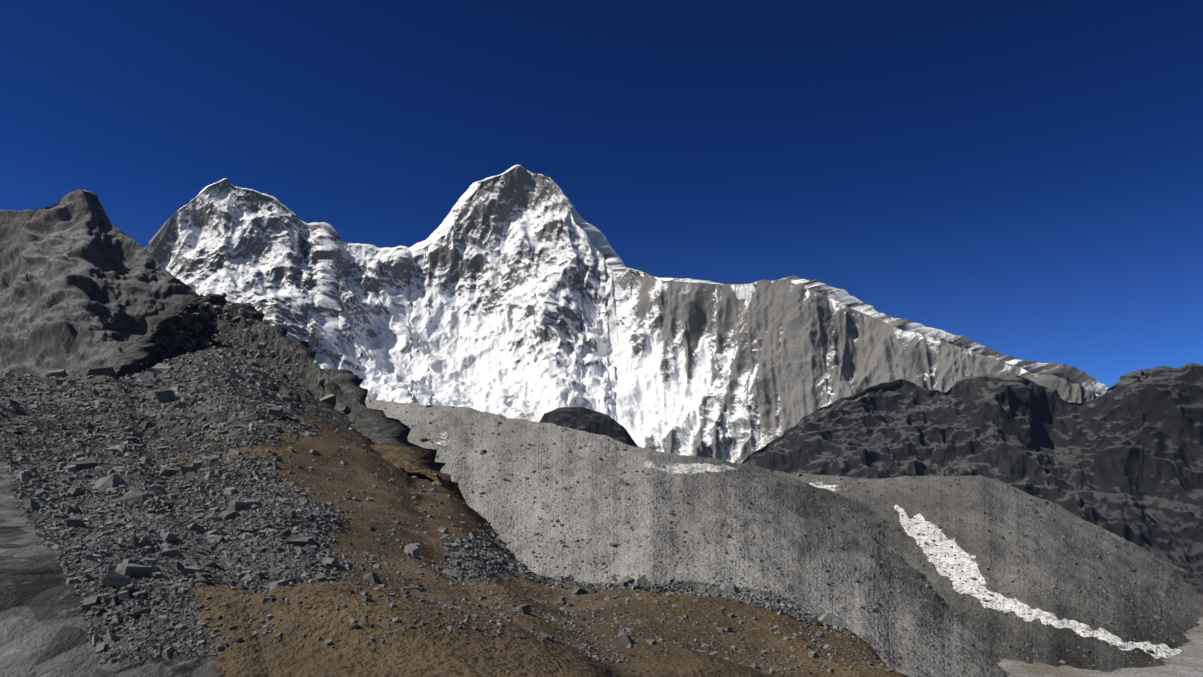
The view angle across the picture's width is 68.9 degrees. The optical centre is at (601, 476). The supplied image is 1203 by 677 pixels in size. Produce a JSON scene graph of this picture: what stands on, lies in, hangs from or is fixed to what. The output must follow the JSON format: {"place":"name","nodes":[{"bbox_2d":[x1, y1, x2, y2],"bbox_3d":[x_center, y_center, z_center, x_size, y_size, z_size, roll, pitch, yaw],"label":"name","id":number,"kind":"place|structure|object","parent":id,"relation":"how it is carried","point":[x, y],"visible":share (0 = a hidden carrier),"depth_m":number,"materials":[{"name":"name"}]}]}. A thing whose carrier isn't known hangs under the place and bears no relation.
{"place":"outdoors","nodes":[
{"label":"outdoors","id":0,"kind":"place"},
{"bbox_2d":[0,190,324,376],"bbox_3d":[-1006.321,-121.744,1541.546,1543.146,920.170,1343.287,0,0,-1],"label":"peak","id":1,"kind":"structure","parent":0,"point":[86,284],"depth_m":1482.21,"materials":[{"name":"grey stone"}]},
{"bbox_2d":[0,293,904,676],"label":"hillside","id":2,"kind":"structure","parent":0,"point":[42,627],"depth_m":55.22,"materials":[{"name":"rock"},{"name":"soil"}]},
{"bbox_2d":[0,292,908,676],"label":"hill boulders","id":3,"kind":"object","parent":2,"relation":"on","point":[170,586],"visible":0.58,"depth_m":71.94,"materials":[{"name":"grey stone"}]},
{"bbox_2d":[0,0,1202,386],"label":"sky","id":4,"kind":"structure","parent":0,"point":[1019,179],"materials":[{"name":"blue"}]},
{"bbox_2d":[144,165,1108,462],"bbox_3d":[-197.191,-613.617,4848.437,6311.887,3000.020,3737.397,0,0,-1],"label":"massif","id":5,"kind":"structure","parent":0,"point":[516,291],"depth_m":5090.28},
{"bbox_2d":[997,617,1202,676],"bbox_3d":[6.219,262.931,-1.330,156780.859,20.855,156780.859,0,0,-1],"label":"ground","id":6,"kind":"structure","parent":0,"point":[1187,661],"depth_m":1209.18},
{"bbox_2d":[365,399,1009,676],"bbox_3d":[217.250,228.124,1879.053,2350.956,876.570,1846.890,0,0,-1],"label":"moraine","id":7,"kind":"structure","parent":6,"relation":"on","point":[783,508],"depth_m":1572.33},
{"bbox_2d":[539,406,637,446],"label":"rock mound","id":8,"kind":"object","parent":7,"relation":"on","point":[580,418],"visible":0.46,"depth_m":2093.40,"materials":[{"name":"grey stone"}]},
{"bbox_2d":[369,400,1007,676],"bbox_3d":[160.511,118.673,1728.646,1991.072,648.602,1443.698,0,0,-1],"label":"stones","id":9,"kind":"object","parent":7,"relation":"on","point":[872,609],"visible":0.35,"depth_m":1519.16,"materials":[{"name":"grey stone"}]},
{"bbox_2d":[737,463,1202,671],"bbox_3d":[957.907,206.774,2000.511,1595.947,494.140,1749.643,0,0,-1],"label":"moraine","id":10,"kind":"structure","parent":6,"relation":"on","point":[1180,596],"depth_m":1715.15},
{"bbox_2d":[762,469,1174,670],"bbox_3d":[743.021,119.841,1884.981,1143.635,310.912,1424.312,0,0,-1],"label":"stones","id":11,"kind":"object","parent":10,"relation":"on","point":[1047,597],"visible":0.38,"depth_m":1644.34,"materials":[{"name":"grey stone"}]},
{"bbox_2d":[742,363,1202,594],"bbox_3d":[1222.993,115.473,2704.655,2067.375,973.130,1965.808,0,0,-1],"label":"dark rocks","id":12,"kind":"object","parent":6,"relation":"on","point":[1122,457],"visible":0.48,"depth_m":2770.36,"materials":[{"name":"grey stone"}]}
]}

